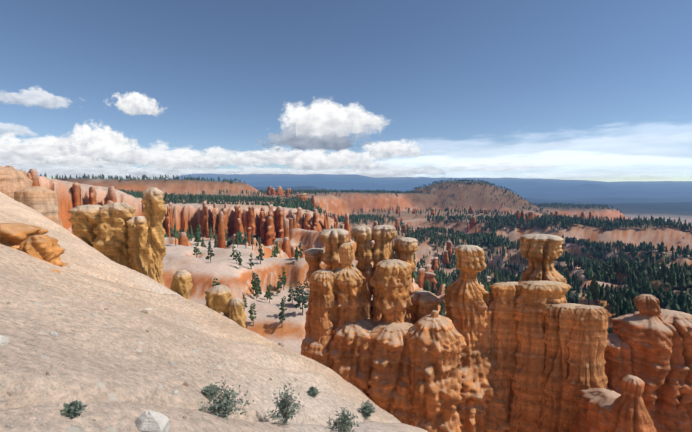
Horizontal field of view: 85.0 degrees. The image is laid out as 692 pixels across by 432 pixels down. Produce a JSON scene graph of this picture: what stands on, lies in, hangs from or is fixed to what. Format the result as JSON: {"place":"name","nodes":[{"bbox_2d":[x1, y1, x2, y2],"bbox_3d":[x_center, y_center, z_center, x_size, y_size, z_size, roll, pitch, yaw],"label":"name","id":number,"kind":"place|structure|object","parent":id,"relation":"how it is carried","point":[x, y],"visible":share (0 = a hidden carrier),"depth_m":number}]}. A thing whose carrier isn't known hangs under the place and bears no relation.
{"place":"outdoors","nodes":[
{"label":"outdoors","id":0,"kind":"place"},
{"bbox_2d":[0,123,35,135],"bbox_3d":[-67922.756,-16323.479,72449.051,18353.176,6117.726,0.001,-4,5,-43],"label":"cloud","id":1,"kind":"structure","parent":0,"point":[5,129],"depth_m":74489.86},
{"bbox_2d":[0,138,41,166],"bbox_3d":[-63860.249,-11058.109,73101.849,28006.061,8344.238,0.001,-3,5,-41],"label":"cloud","id":2,"kind":"structure","parent":0,"point":[2,162],"depth_m":72611.52},
{"bbox_2d":[0,130,62,165],"bbox_3d":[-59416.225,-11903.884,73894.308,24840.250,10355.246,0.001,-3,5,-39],"label":"cloud","id":3,"kind":"structure","parent":0,"point":[8,155],"depth_m":71173.63},
{"bbox_2d":[0,88,70,108],"bbox_3d":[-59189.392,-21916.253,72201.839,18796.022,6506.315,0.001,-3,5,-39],"label":"cloud","id":4,"kind":"structure","parent":0,"point":[39,97],"depth_m":72113.00},
{"bbox_2d":[0,134,92,171],"bbox_3d":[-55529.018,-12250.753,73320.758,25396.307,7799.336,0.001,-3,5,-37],"label":"cloud","id":5,"kind":"structure","parent":0,"point":[40,148],"depth_m":71348.12},
{"bbox_2d":[0,158,135,178],"bbox_3d":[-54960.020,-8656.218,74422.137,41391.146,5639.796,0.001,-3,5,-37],"label":"cloud","id":6,"kind":"structure","parent":0,"point":[25,167],"depth_m":72600.52},
{"bbox_2d":[39,123,135,171],"bbox_3d":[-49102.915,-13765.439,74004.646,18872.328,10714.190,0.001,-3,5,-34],"label":"cloud","id":7,"kind":"structure","parent":0,"point":[84,133],"depth_m":73123.81},
{"bbox_2d":[40,142,146,179],"bbox_3d":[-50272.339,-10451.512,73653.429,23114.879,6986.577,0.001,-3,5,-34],"label":"cloud","id":8,"kind":"structure","parent":0,"point":[70,160],"depth_m":72546.79},
{"bbox_2d":[52,137,148,170],"bbox_3d":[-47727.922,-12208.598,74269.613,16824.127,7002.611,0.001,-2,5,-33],"label":"cloud","id":9,"kind":"structure","parent":0,"point":[86,150],"depth_m":72976.84},
{"bbox_2d":[44,159,162,179],"bbox_3d":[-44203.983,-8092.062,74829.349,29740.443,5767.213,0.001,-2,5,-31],"label":"cloud","id":10,"kind":"structure","parent":0,"point":[107,170],"depth_m":73290.87},
{"bbox_2d":[89,143,156,172],"bbox_3d":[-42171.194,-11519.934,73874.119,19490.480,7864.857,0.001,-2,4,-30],"label":"cloud","id":11,"kind":"structure","parent":0,"point":[113,153],"depth_m":72975.94},
{"bbox_2d":[109,92,163,115],"bbox_3d":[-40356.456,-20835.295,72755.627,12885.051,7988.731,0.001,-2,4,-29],"label":"cloud","id":12,"kind":"structure","parent":0,"point":[134,103],"depth_m":72743.17},
{"bbox_2d":[118,141,186,171],"bbox_3d":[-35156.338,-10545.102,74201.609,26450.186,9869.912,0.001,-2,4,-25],"label":"cloud","id":13,"kind":"structure","parent":0,"point":[142,160],"depth_m":72931.36},
{"bbox_2d":[120,161,261,179],"bbox_3d":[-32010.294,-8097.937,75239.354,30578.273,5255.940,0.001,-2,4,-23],"label":"cloud","id":14,"kind":"structure","parent":0,"point":[158,173],"depth_m":73384.37},
{"bbox_2d":[143,147,240,174],"bbox_3d":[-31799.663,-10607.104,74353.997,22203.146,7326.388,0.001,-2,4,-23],"label":"cloud","id":15,"kind":"structure","parent":0,"point":[174,159],"depth_m":73914.33},
{"bbox_2d":[183,147,253,168],"bbox_3d":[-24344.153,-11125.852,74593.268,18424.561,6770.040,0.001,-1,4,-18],"label":"cloud","id":16,"kind":"structure","parent":0,"point":[212,156],"depth_m":74119.12},
{"bbox_2d":[181,163,263,174],"bbox_3d":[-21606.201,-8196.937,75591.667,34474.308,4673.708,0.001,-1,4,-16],"label":"cloud","id":17,"kind":"structure","parent":0,"point":[232,171],"depth_m":74964.69},
{"bbox_2d":[231,146,305,169],"bbox_3d":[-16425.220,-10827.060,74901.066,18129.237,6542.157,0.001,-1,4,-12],"label":"cloud","id":18,"kind":"structure","parent":0,"point":[241,158],"depth_m":74461.53},
{"bbox_2d":[244,144,329,170],"bbox_3d":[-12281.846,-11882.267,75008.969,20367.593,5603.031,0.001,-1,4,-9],"label":"cloud","id":19,"kind":"structure","parent":0,"point":[280,154],"depth_m":74788.00},
{"bbox_2d":[235,165,343,173],"bbox_3d":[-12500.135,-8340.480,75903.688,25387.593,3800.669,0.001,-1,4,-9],"label":"cloud","id":20,"kind":"structure","parent":0,"point":[270,170],"depth_m":75429.02},
{"bbox_2d":[276,142,359,170],"bbox_3d":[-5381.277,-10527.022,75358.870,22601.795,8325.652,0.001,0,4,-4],"label":"cloud","id":21,"kind":"structure","parent":0,"point":[316,160],"depth_m":75260.93},
{"bbox_2d":[258,123,379,150],"bbox_3d":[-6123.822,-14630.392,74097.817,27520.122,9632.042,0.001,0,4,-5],"label":"cloud","id":22,"kind":"structure","parent":0,"point":[287,136],"depth_m":74050.87},
{"bbox_2d":[261,100,403,157],"bbox_3d":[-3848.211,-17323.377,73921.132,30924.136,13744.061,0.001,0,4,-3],"label":"cloud","id":23,"kind":"structure","parent":0,"point":[318,118],"depth_m":73860.03},
{"bbox_2d":[0,169,691,431],"bbox_3d":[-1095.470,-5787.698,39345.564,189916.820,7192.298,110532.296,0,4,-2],"label":"terrain","id":24,"kind":"structure","parent":0,"point":[122,371],"depth_m":12.40},
{"bbox_2d":[61,400,87,417],"bbox_3d":[-2.568,1.808,3.556,0.221,0.140,0.211,0,4,-2],"label":"sage bush","id":25,"kind":"object","parent":24,"relation":"on","point":[73,408],"visible":1,"depth_m":3.53},
{"bbox_2d":[0,166,246,327],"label":"rock formations","id":26,"kind":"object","parent":24,"relation":"on","point":[120,233],"depth_m":26.32},
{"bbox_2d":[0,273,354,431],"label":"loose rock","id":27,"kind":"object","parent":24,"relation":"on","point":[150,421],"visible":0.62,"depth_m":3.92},
{"bbox_2d":[5,165,350,245],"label":"hoodoos","id":28,"kind":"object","parent":24,"relation":"on","point":[267,233],"depth_m":416.83},
{"bbox_2d":[202,382,222,398],"bbox_3d":[-2.179,2.832,6.139,0.348,0.231,0.309,-2,4,-23],"label":"sage bush","id":29,"kind":"object","parent":24,"relation":"on","point":[211,387],"visible":0.81,"depth_m":6.09},
{"bbox_2d":[198,380,253,419],"bbox_3d":[-1.779,2.686,5.499,0.752,0.542,0.723,3,5,33],"label":"sage bush","id":30,"kind":"object","parent":24,"relation":"on","point":[225,405],"visible":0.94,"depth_m":5.46},
{"bbox_2d":[193,242,309,326],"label":"pine trees","id":31,"kind":"object","parent":24,"relation":"on","point":[256,288],"visible":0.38,"depth_m":172.68},
{"bbox_2d":[266,383,303,424],"bbox_3d":[-1.032,3.199,6.449,0.539,0.697,0.726,1,4,14],"label":"sage bush","id":32,"kind":"object","parent":24,"relation":"on","point":[285,403],"visible":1,"depth_m":6.42},
{"bbox_2d":[307,386,319,396],"bbox_3d":[-0.825,4.276,9.192,0.368,0.231,0.316,3,5,41],"label":"sage bush","id":33,"kind":"object","parent":24,"relation":"on","point":[312,391],"visible":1,"depth_m":9.16},
{"bbox_2d":[327,407,358,431],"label":"sage bush","id":34,"kind":"object","parent":24,"relation":"on","point":[343,425],"visible":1,"depth_m":7.26},
{"bbox_2d":[40,173,691,223],"bbox_3d":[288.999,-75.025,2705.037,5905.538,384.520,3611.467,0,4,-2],"label":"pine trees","id":35,"kind":"object","parent":24,"relation":"on","point":[493,213],"visible":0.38,"depth_m":1648.06},
{"bbox_2d":[358,399,377,420],"bbox_3d":[0.539,4.863,9.592,0.523,0.451,0.566,3,5,39],"label":"sage bush","id":36,"kind":"object","parent":24,"relation":"on","point":[366,410],"visible":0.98,"depth_m":9.54},
{"bbox_2d":[178,186,591,289],"bbox_3d":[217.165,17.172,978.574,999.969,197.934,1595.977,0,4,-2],"label":"hoodoo rock","id":37,"kind":"object","parent":24,"relation":"on","point":[424,275],"visible":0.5,"depth_m":656.47},
{"bbox_2d":[118,189,691,333],"bbox_3d":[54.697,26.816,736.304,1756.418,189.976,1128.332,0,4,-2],"label":"pine trees","id":38,"kind":"object","parent":24,"relation":"on","point":[620,299],"visible":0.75,"depth_m":615.70},
{"bbox_2d":[301,225,691,431],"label":"hoodoo rock","id":39,"kind":"object","parent":24,"relation":"on","point":[532,350],"visible":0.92,"depth_m":45.05},
{"bbox_2d":[0,0,691,181],"label":"sky","id":40,"kind":"structure","parent":0,"point":[486,75]},
{"bbox_2d":[276,164,428,177],"bbox_3d":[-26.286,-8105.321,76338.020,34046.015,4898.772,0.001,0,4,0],"label":"cloud","id":41,"kind":"structure","parent":0,"point":[374,173],"depth_m":76291.85},
{"bbox_2d":[323,144,394,169],"bbox_3d":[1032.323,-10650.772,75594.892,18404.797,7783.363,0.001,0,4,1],"label":"cloud","id":42,"kind":"structure","parent":0,"point":[354,159],"depth_m":75538.80},
{"bbox_2d":[352,137,430,169],"bbox_3d":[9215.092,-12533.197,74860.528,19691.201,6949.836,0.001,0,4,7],"label":"cloud","id":43,"kind":"structure","parent":0,"point":[386,150],"depth_m":74828.57},
{"bbox_2d":[348,161,443,176],"bbox_3d":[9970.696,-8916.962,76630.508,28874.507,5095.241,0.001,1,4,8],"label":"cloud","id":44,"kind":"structure","parent":0,"point":[401,170],"depth_m":76298.32},
{"bbox_2d":[412,161,468,176],"bbox_3d":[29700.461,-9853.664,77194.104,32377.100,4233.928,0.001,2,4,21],"label":"cloud","id":45,"kind":"structure","parent":0,"point":[452,167],"depth_m":79740.94},
{"bbox_2d":[326,150,691,177],"bbox_3d":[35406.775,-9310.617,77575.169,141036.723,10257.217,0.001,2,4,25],"label":"cloud","id":46,"kind":"structure","parent":0,"point":[576,166],"depth_m":74804.45},
{"bbox_2d":[358,138,691,178],"bbox_3d":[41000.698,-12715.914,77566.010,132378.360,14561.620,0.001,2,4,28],"label":"cloud","id":47,"kind":"structure","parent":0,"point":[563,152],"depth_m":76140.54},
{"bbox_2d":[525,173,691,178],"bbox_3d":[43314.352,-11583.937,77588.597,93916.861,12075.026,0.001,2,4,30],"label":"cloud","id":48,"kind":"structure","parent":0,"point":[611,176],"depth_m":72811.77}
]}

